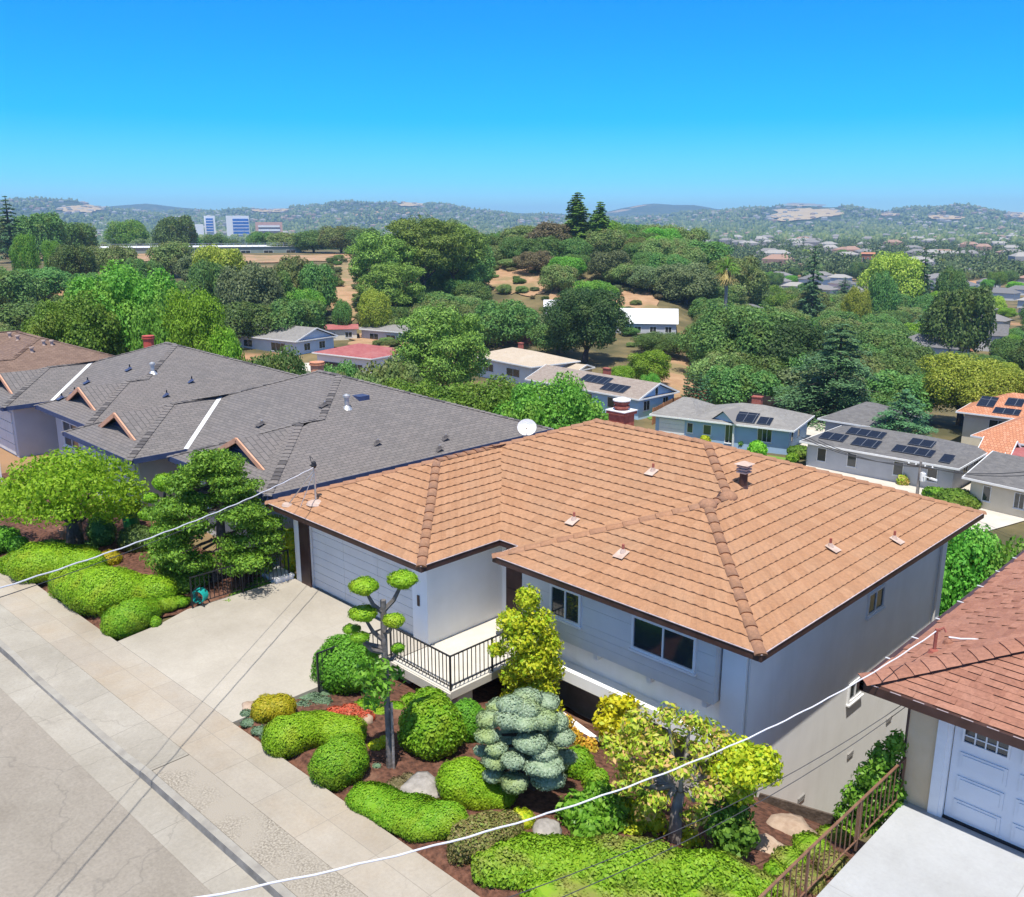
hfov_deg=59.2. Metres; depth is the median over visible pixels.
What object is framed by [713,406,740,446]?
porch
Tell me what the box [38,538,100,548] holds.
hedge
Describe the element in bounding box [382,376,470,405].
leafy tree
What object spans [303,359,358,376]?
leafy tree
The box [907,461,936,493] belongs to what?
utility pole
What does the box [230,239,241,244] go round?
grove tree
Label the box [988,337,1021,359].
garden tree
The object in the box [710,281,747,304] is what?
oak tree
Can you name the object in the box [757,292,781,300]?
oak tree
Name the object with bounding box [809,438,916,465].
wire
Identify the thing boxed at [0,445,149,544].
street tree
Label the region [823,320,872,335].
oak tree
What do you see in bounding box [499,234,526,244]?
oak tree
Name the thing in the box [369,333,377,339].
window
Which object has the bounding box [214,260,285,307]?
leafy tree
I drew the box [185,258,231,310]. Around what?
oak tree
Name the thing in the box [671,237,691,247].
oak tree
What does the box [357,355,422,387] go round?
oak tree
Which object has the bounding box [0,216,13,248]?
grove tree
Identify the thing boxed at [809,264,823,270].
town tree
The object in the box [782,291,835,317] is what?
oak tree
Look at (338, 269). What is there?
bush
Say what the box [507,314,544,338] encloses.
leafy tree
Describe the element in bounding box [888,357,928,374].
oak tree
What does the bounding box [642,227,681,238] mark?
leafy tree
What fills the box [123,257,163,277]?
oak tree
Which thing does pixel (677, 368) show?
bare earth
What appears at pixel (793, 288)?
town tree
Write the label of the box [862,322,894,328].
oak tree
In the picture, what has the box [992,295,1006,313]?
garden tree
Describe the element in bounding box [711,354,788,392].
oak tree
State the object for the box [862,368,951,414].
oak tree
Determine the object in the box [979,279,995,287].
town tree
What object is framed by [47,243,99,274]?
oak tree
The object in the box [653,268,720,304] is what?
leafy tree
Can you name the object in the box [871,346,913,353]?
oak tree
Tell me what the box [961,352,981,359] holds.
garden tree
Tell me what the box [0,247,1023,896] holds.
terrain
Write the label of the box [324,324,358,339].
house
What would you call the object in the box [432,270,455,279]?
leafy tree
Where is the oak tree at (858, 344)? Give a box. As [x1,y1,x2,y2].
[815,335,868,353]
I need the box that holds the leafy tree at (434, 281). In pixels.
[418,276,447,286]
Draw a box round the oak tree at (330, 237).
[316,225,361,252]
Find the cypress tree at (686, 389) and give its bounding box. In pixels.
[681,373,691,396]
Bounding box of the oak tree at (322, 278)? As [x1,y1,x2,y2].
[297,261,337,309]
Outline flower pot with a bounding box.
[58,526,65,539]
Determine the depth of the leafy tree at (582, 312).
145.14 m
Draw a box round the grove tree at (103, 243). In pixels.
[98,241,110,245]
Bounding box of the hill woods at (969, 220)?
[0,195,1023,234]
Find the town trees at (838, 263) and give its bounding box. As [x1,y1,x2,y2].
[75,234,1023,280]
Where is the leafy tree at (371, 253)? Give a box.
[342,230,418,290]
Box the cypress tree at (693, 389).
[688,371,698,398]
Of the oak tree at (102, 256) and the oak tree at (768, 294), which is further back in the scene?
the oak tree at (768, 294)
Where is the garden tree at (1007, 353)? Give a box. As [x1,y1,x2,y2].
[1001,345,1019,362]
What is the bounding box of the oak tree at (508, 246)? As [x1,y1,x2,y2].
[498,236,525,258]
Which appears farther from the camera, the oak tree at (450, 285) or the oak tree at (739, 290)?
the oak tree at (739, 290)
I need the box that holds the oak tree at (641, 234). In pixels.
[630,231,657,238]
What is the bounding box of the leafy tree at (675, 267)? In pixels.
[649,261,708,299]
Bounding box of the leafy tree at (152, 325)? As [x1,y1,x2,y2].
[129,299,192,350]
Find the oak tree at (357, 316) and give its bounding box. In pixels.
[354,312,370,324]
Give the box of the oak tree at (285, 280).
[255,268,294,302]
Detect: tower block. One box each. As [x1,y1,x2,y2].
[188,224,203,234]
[204,216,215,234]
[226,216,249,236]
[255,222,282,233]
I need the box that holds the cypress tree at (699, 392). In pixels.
[695,373,705,400]
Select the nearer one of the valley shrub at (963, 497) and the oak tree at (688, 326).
the valley shrub at (963, 497)
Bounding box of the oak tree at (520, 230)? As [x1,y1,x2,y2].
[499,225,535,237]
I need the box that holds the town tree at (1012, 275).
[1001,270,1019,282]
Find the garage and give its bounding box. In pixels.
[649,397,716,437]
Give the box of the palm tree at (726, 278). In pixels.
[713,256,740,308]
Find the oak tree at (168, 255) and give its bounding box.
[145,240,193,276]
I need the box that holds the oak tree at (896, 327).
[872,323,917,335]
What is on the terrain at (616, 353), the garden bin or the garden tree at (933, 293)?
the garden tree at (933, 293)
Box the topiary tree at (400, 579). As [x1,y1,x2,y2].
[342,568,418,767]
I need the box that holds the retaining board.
[758,793,836,824]
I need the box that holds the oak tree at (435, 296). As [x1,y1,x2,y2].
[409,291,471,307]
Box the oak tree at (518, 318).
[473,299,540,347]
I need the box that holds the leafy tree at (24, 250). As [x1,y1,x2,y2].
[8,232,41,270]
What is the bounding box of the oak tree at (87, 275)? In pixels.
[65,272,102,290]
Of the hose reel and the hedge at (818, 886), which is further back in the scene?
the hose reel
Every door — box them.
[0,411,16,454]
[88,447,136,500]
[311,527,412,633]
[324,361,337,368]
[506,548,521,613]
[659,418,684,434]
[942,726,1023,852]
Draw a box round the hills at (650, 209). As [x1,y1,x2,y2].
[1,200,1022,228]
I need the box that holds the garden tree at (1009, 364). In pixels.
[995,362,1022,370]
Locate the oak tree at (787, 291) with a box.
[783,289,806,296]
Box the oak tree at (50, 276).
[19,266,72,300]
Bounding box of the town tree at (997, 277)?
[987,271,1008,287]
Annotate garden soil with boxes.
[0,469,255,630]
[238,677,865,896]
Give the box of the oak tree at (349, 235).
[344,227,380,248]
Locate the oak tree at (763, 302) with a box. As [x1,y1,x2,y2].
[754,298,769,308]
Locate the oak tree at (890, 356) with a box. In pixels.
[875,352,918,363]
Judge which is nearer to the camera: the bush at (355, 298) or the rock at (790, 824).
the rock at (790, 824)
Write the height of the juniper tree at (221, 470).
4.951 m
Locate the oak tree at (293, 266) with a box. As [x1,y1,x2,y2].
[273,254,310,289]
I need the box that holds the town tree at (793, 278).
[786,275,798,281]
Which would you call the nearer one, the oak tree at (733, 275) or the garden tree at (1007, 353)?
the garden tree at (1007, 353)
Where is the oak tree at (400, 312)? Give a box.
[389,306,410,318]
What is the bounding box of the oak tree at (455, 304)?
[408,298,464,332]
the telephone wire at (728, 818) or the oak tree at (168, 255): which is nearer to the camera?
the telephone wire at (728, 818)
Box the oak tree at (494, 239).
[476,235,502,246]
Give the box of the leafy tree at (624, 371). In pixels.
[602,365,634,378]
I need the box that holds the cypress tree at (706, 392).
[702,376,712,401]
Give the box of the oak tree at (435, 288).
[426,285,441,292]
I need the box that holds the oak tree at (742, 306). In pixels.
[734,303,751,308]
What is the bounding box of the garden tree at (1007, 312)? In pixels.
[996,307,1018,317]
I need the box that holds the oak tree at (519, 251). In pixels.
[514,244,528,257]
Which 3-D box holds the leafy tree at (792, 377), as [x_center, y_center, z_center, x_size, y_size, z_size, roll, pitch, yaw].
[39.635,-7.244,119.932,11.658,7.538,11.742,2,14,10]
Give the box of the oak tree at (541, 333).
[525,322,585,353]
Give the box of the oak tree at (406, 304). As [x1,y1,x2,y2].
[399,298,420,308]
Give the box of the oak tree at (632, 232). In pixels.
[628,229,638,233]
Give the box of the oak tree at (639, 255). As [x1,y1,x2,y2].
[631,251,657,260]
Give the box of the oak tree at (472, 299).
[455,294,482,306]
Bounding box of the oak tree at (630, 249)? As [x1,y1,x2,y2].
[622,242,653,259]
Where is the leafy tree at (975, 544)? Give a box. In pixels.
[939,523,1002,615]
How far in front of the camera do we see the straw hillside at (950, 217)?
2943.40 m
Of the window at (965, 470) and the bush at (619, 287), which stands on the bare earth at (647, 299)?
the bush at (619, 287)
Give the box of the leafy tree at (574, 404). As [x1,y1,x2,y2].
[493,370,608,429]
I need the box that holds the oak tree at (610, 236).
[585,228,627,253]
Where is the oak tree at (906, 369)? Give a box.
[869,355,924,376]
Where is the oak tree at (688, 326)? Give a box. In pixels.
[683,322,697,333]
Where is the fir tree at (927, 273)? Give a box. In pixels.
[912,247,935,297]
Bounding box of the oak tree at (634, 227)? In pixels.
[624,223,643,230]
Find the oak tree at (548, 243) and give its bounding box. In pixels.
[519,235,560,256]
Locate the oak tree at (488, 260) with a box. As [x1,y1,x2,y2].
[450,243,495,278]
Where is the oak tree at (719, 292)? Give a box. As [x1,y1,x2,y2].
[688,283,738,303]
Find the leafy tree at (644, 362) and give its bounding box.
[627,349,671,380]
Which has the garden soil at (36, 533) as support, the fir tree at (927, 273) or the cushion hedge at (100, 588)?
the cushion hedge at (100, 588)
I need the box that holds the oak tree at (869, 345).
[860,342,882,354]
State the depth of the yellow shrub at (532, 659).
22.08 m
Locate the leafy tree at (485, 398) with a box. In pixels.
[433,373,551,422]
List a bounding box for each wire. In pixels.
[0,475,294,597]
[509,705,900,896]
[562,707,904,896]
[800,436,909,463]
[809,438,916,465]
[819,440,924,467]
[917,465,1021,473]
[928,467,1023,476]
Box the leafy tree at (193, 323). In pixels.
[159,284,228,352]
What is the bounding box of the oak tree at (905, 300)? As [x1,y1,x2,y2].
[895,294,911,306]
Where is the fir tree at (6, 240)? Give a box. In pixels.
[0,196,26,262]
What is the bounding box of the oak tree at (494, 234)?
[486,231,507,238]
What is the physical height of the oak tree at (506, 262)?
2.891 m
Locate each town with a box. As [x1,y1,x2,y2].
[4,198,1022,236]
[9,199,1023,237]
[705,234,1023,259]
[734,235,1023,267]
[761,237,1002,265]
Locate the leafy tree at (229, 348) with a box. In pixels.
[205,326,244,359]
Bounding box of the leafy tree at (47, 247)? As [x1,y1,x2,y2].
[40,239,58,266]
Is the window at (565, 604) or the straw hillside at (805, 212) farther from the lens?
the straw hillside at (805, 212)
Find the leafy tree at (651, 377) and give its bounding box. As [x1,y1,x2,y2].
[640,373,660,382]
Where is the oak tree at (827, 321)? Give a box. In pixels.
[817,316,861,330]
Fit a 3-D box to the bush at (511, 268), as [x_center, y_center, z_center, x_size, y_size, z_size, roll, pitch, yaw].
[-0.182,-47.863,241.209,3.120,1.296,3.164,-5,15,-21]
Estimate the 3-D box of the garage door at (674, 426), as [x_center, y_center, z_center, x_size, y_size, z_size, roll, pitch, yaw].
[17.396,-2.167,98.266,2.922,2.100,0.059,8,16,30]
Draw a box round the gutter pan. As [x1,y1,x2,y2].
[0,652,272,896]
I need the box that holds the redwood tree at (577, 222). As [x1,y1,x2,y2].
[560,192,591,238]
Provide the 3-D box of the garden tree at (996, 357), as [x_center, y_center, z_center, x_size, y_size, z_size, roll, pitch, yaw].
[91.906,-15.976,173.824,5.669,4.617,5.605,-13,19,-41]
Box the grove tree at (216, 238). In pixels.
[202,233,233,245]
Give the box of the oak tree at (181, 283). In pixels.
[170,280,185,287]
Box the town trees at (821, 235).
[77,229,1023,245]
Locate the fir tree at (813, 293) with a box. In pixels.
[792,246,826,316]
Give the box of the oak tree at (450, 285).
[442,278,472,295]
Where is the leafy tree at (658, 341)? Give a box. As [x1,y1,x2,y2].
[630,331,689,354]
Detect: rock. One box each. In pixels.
[242,701,252,709]
[362,714,372,723]
[400,771,442,797]
[532,818,561,834]
[754,833,784,853]
[766,813,816,835]
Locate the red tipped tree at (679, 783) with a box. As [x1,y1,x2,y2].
[599,701,740,843]
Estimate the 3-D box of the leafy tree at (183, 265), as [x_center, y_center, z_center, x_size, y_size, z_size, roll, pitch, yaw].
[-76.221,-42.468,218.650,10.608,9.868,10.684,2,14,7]
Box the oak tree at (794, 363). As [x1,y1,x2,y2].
[778,348,852,383]
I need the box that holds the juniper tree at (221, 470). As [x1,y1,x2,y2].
[139,447,290,582]
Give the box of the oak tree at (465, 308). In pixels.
[458,303,479,324]
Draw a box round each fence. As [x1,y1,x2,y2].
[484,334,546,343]
[652,390,720,424]
[722,388,813,420]
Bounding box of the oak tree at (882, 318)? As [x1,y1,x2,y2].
[860,313,903,325]
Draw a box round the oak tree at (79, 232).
[59,221,99,248]
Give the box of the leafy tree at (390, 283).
[354,261,426,307]
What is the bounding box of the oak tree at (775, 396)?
[762,384,795,399]
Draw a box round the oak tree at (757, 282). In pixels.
[708,255,770,302]
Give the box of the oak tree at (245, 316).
[216,301,279,338]
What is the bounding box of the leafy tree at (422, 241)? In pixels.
[380,214,468,286]
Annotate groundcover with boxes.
[239,708,265,738]
[296,690,332,706]
[327,702,375,720]
[354,692,413,714]
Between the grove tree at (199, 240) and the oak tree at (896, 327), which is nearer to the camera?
the oak tree at (896, 327)
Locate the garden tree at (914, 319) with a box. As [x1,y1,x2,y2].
[910,317,919,322]
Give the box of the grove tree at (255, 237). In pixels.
[246,231,273,244]
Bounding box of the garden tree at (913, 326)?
[904,322,928,333]
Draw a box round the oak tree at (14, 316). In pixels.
[0,300,68,341]
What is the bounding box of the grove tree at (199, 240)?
[159,233,202,245]
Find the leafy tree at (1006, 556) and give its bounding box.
[946,533,1023,606]
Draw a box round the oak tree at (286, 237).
[266,232,297,246]
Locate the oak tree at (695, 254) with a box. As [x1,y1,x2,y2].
[666,245,707,269]
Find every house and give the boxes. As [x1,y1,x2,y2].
[0,330,114,372]
[0,335,297,460]
[62,361,553,567]
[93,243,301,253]
[235,318,337,354]
[265,397,986,819]
[312,343,404,372]
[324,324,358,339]
[358,324,407,341]
[477,342,580,384]
[525,364,679,419]
[543,300,554,310]
[615,308,677,333]
[688,395,814,454]
[774,271,791,276]
[775,278,791,284]
[781,282,800,287]
[798,275,829,284]
[799,425,986,488]
[809,271,833,276]
[817,402,918,432]
[818,285,838,294]
[827,274,852,281]
[828,279,855,289]
[857,550,1023,852]
[861,252,874,261]
[908,333,970,354]
[925,274,937,280]
[955,393,1023,445]
[961,451,1023,517]
[966,281,978,286]
[970,314,1012,327]
[970,417,1023,446]
[975,278,1000,286]
[976,323,1008,350]
[992,287,1021,300]
[1009,285,1023,294]
[1016,275,1023,282]
[1017,297,1023,307]
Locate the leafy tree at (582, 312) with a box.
[541,286,633,362]
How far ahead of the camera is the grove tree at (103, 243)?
490.34 m
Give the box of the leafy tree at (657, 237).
[628,235,674,245]
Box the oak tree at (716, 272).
[708,269,732,283]
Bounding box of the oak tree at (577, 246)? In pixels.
[558,237,593,256]
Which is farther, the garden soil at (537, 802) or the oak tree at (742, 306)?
the oak tree at (742, 306)
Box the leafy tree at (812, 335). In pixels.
[722,316,832,370]
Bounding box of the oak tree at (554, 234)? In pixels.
[542,232,570,251]
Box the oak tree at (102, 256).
[87,244,138,272]
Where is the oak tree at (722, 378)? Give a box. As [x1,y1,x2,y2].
[701,363,782,404]
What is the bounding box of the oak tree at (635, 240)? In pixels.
[620,236,645,251]
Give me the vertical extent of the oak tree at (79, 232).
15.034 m
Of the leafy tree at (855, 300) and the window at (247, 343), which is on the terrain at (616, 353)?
the leafy tree at (855, 300)
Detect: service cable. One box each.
[0,467,313,587]
[196,631,935,896]
[949,636,975,639]
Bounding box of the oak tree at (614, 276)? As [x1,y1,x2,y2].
[601,263,636,284]
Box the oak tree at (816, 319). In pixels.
[811,316,828,321]
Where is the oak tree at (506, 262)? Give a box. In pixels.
[496,258,518,266]
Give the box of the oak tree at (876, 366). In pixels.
[841,355,886,375]
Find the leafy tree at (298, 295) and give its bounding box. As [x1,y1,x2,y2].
[282,287,327,316]
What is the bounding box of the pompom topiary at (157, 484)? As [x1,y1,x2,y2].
[137,472,180,560]
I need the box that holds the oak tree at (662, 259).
[645,252,690,267]
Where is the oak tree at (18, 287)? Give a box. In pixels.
[0,266,48,308]
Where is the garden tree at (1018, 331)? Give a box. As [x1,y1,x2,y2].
[1009,328,1023,337]
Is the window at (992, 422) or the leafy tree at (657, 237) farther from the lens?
the leafy tree at (657, 237)
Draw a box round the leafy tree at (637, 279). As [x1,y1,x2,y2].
[626,264,664,291]
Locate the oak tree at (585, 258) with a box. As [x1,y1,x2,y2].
[565,253,590,266]
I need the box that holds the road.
[0,688,215,896]
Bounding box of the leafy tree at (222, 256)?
[191,243,246,271]
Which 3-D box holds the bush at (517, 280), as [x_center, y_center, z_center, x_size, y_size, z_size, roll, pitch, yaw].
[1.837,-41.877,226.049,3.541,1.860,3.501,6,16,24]
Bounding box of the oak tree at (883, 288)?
[868,270,901,312]
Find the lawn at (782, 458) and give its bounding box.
[765,455,793,462]
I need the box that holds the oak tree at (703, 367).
[684,349,753,388]
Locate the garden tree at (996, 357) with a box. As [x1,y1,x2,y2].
[975,354,1004,361]
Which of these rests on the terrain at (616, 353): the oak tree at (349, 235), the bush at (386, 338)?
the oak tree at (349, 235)
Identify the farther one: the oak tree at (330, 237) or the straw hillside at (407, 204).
the straw hillside at (407, 204)
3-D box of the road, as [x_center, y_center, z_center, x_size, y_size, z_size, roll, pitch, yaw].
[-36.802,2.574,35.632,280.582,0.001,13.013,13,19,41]
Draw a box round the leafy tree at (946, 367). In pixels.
[916,351,1014,425]
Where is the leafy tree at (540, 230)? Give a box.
[525,220,577,239]
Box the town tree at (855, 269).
[847,262,867,280]
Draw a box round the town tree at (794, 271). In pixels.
[787,267,800,275]
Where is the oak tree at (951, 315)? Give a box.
[918,284,997,353]
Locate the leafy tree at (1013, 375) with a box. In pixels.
[954,367,1023,407]
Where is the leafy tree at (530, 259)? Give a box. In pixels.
[512,250,554,270]
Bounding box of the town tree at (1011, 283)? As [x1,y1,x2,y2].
[1005,281,1023,287]
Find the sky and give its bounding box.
[0,0,1023,213]
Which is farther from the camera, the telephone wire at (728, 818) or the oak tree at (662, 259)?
the oak tree at (662, 259)
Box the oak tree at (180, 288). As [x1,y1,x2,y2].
[156,283,188,303]
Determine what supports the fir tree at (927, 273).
on the terrain at (616, 353)
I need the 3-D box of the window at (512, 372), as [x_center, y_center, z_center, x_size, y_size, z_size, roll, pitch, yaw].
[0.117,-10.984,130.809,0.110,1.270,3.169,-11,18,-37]
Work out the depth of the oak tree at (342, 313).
174.66 m
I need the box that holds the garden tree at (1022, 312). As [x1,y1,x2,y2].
[1019,304,1023,320]
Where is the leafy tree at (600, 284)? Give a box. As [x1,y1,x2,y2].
[573,280,619,298]
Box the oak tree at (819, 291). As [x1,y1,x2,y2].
[793,290,825,296]
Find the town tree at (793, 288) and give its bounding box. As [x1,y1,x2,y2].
[783,286,800,291]
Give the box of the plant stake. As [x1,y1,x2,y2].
[390,702,394,768]
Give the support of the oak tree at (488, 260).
on the terrain at (616, 353)
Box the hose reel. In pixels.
[190,586,209,606]
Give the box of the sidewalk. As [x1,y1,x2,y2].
[0,573,479,896]
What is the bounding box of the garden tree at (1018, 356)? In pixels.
[1010,339,1023,370]
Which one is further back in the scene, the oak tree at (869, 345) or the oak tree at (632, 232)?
the oak tree at (632, 232)
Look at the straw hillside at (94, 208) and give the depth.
3342.17 m
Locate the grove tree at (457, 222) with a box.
[440,218,462,229]
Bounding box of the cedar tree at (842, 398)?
[768,323,878,430]
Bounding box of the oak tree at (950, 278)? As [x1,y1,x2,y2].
[932,265,969,295]
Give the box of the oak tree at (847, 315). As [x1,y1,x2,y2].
[819,310,859,320]
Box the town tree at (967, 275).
[963,272,970,279]
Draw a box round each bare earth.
[4,254,349,262]
[331,261,358,319]
[348,332,402,346]
[484,265,546,295]
[549,287,562,299]
[614,290,659,308]
[652,355,695,397]
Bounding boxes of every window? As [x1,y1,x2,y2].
[62,420,79,450]
[204,478,231,520]
[243,339,252,347]
[271,342,285,351]
[304,343,310,350]
[319,340,324,348]
[345,332,351,337]
[352,364,362,371]
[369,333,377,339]
[485,363,493,372]
[506,367,519,378]
[549,584,581,629]
[607,396,628,407]
[628,615,696,676]
[643,400,649,411]
[649,326,656,332]
[665,327,671,332]
[686,422,692,433]
[702,424,711,435]
[724,425,732,443]
[757,428,771,443]
[816,447,826,462]
[846,453,856,468]
[846,676,863,706]
[865,584,885,620]
[892,461,903,475]
[925,467,937,483]
[961,465,968,479]
[980,485,991,502]
[988,419,1005,427]
[1012,492,1023,510]
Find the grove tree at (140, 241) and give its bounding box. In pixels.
[129,237,157,245]
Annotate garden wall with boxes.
[559,710,606,743]
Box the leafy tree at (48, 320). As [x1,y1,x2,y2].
[19,289,131,355]
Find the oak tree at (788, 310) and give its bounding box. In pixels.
[771,306,809,319]
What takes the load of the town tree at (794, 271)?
on the terrain at (616, 353)
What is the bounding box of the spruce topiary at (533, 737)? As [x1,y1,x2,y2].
[472,686,577,794]
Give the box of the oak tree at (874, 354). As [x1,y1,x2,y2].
[832,348,888,361]
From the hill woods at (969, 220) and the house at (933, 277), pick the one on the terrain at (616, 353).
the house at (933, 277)
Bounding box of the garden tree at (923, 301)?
[910,294,933,309]
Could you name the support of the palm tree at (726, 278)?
on the terrain at (616, 353)
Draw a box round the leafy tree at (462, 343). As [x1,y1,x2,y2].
[390,301,491,388]
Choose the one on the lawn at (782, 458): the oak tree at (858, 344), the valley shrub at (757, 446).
the valley shrub at (757, 446)
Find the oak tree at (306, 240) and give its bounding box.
[292,229,327,252]
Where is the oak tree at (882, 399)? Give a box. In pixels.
[868,391,913,410]
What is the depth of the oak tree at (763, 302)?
248.82 m
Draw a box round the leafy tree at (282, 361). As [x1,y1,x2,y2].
[231,345,309,374]
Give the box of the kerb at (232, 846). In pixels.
[0,639,296,896]
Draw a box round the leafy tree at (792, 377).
[771,367,812,396]
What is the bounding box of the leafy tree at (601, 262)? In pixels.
[586,250,633,280]
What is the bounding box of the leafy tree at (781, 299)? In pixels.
[765,293,797,307]
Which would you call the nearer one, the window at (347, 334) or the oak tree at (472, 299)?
the window at (347, 334)
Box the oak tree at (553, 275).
[537,263,578,291]
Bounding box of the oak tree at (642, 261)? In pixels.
[632,258,656,267]
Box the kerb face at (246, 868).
[0,647,282,896]
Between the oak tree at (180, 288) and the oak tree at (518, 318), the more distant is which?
the oak tree at (180, 288)
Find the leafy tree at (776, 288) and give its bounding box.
[769,284,786,294]
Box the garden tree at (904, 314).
[892,310,912,322]
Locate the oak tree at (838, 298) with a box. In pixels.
[832,293,846,303]
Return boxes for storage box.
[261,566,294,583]
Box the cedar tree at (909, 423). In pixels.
[870,389,938,437]
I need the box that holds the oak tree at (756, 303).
[745,289,757,304]
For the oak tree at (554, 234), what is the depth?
249.47 m
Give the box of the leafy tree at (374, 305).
[357,287,392,326]
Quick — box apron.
[0,604,188,769]
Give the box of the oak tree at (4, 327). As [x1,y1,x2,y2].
[0,322,12,331]
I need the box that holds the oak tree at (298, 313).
[267,298,327,331]
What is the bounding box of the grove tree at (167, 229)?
[151,214,198,245]
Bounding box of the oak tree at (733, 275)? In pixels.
[716,268,745,287]
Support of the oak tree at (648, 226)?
on the terrain at (616, 353)
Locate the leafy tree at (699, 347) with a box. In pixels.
[673,302,814,377]
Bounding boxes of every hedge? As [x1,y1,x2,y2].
[0,525,28,553]
[0,541,108,583]
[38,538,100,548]
[47,559,178,617]
[99,595,190,639]
[260,709,367,759]
[344,780,468,842]
[446,809,525,867]
[470,831,686,896]
[672,847,782,896]
[769,824,863,867]
[772,850,849,896]
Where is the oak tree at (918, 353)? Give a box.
[882,345,935,370]
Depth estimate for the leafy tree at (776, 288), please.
301.13 m
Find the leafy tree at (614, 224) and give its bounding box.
[588,220,628,240]
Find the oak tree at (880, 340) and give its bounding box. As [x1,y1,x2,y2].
[854,328,925,350]
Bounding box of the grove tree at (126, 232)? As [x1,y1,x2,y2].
[102,219,151,245]
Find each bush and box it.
[325,257,338,262]
[325,316,332,322]
[332,267,342,271]
[333,261,342,264]
[334,254,344,257]
[336,280,344,285]
[351,295,359,301]
[372,340,383,345]
[378,337,393,343]
[384,339,400,345]
[495,284,511,293]
[506,267,516,270]
[512,278,526,282]
[515,286,529,292]
[530,287,538,290]
[611,285,623,292]
[620,327,639,335]
[629,300,641,304]
[654,293,662,299]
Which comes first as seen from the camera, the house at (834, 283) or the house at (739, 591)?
the house at (739, 591)
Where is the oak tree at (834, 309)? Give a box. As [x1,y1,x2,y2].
[817,306,848,317]
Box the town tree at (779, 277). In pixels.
[767,272,784,285]
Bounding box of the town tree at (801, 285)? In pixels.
[797,283,817,290]
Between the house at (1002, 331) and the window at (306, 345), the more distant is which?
the house at (1002, 331)
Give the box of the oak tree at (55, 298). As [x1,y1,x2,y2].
[50,292,79,301]
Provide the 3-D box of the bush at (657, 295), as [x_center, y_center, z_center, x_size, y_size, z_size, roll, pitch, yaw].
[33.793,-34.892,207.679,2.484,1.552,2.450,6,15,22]
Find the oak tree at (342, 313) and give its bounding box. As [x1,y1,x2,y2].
[331,298,352,325]
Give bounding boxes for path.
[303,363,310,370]
[797,417,825,445]
[806,465,1023,530]
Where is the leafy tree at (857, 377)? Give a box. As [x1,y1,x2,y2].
[792,365,866,413]
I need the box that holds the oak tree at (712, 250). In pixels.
[679,239,733,265]
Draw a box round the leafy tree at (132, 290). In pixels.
[62,259,198,354]
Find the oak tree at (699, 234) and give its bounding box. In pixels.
[672,226,709,242]
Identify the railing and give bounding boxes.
[189,549,289,608]
[316,627,515,691]
[758,757,906,896]
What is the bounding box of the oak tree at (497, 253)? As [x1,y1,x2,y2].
[490,245,507,263]
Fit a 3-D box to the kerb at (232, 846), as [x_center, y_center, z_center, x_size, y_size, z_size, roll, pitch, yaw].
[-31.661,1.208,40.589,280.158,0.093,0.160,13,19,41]
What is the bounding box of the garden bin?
[122,499,139,527]
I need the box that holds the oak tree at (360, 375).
[336,367,378,383]
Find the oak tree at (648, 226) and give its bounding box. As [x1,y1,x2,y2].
[639,223,679,236]
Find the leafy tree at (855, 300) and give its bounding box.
[839,285,872,317]
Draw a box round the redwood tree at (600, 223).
[586,202,612,255]
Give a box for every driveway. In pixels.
[117,578,426,725]
[816,801,1023,896]
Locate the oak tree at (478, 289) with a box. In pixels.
[453,281,492,302]
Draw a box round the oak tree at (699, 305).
[687,297,732,317]
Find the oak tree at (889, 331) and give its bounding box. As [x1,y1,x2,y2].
[872,327,901,335]
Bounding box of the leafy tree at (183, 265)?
[173,255,192,282]
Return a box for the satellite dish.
[517,419,536,435]
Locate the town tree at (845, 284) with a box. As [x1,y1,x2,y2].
[832,277,851,294]
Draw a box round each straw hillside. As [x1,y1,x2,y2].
[56,204,108,211]
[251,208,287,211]
[399,202,422,205]
[771,208,843,220]
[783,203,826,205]
[928,215,964,219]
[1003,212,1023,216]
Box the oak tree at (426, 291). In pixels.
[417,288,433,295]
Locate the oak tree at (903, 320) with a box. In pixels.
[858,310,909,325]
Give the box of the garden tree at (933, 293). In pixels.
[928,291,947,298]
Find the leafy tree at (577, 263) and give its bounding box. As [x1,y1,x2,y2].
[547,256,586,275]
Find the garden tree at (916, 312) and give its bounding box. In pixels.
[897,306,924,318]
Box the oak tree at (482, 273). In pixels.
[455,264,495,285]
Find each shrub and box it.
[85,514,116,546]
[101,549,122,565]
[116,524,154,552]
[148,615,161,627]
[160,570,210,594]
[225,576,270,601]
[250,692,297,723]
[281,528,296,578]
[307,732,369,791]
[309,634,378,695]
[367,735,385,750]
[372,762,381,768]
[385,772,413,789]
[397,686,467,760]
[434,756,518,811]
[454,697,483,743]
[487,583,566,712]
[513,807,535,829]
[554,778,633,837]
[564,713,598,752]
[564,744,609,788]
[591,692,641,753]
[613,782,660,804]
[621,793,704,847]
[700,435,710,441]
[700,796,760,859]
[707,732,783,807]
[747,440,767,454]
[763,859,788,876]
[785,452,799,462]
[787,444,807,458]
[831,728,908,837]
[896,474,909,485]
[921,486,944,496]
[933,487,982,509]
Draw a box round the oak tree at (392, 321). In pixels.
[363,315,398,325]
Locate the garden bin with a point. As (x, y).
(128, 522)
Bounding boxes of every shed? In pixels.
[564,363,594,371]
[978,436,1021,460]
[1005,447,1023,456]
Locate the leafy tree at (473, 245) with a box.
[430,219,491,278]
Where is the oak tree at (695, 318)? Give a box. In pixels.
[690,314,701,325]
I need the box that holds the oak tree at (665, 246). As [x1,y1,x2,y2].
[636,237,677,255]
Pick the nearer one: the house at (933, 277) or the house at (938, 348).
the house at (938, 348)
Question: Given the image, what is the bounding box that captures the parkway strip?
[153,755,366,896]
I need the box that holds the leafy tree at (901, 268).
[856,250,929,298]
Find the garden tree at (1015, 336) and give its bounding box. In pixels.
[1002,334,1023,340]
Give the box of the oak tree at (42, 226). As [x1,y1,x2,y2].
[10,210,67,259]

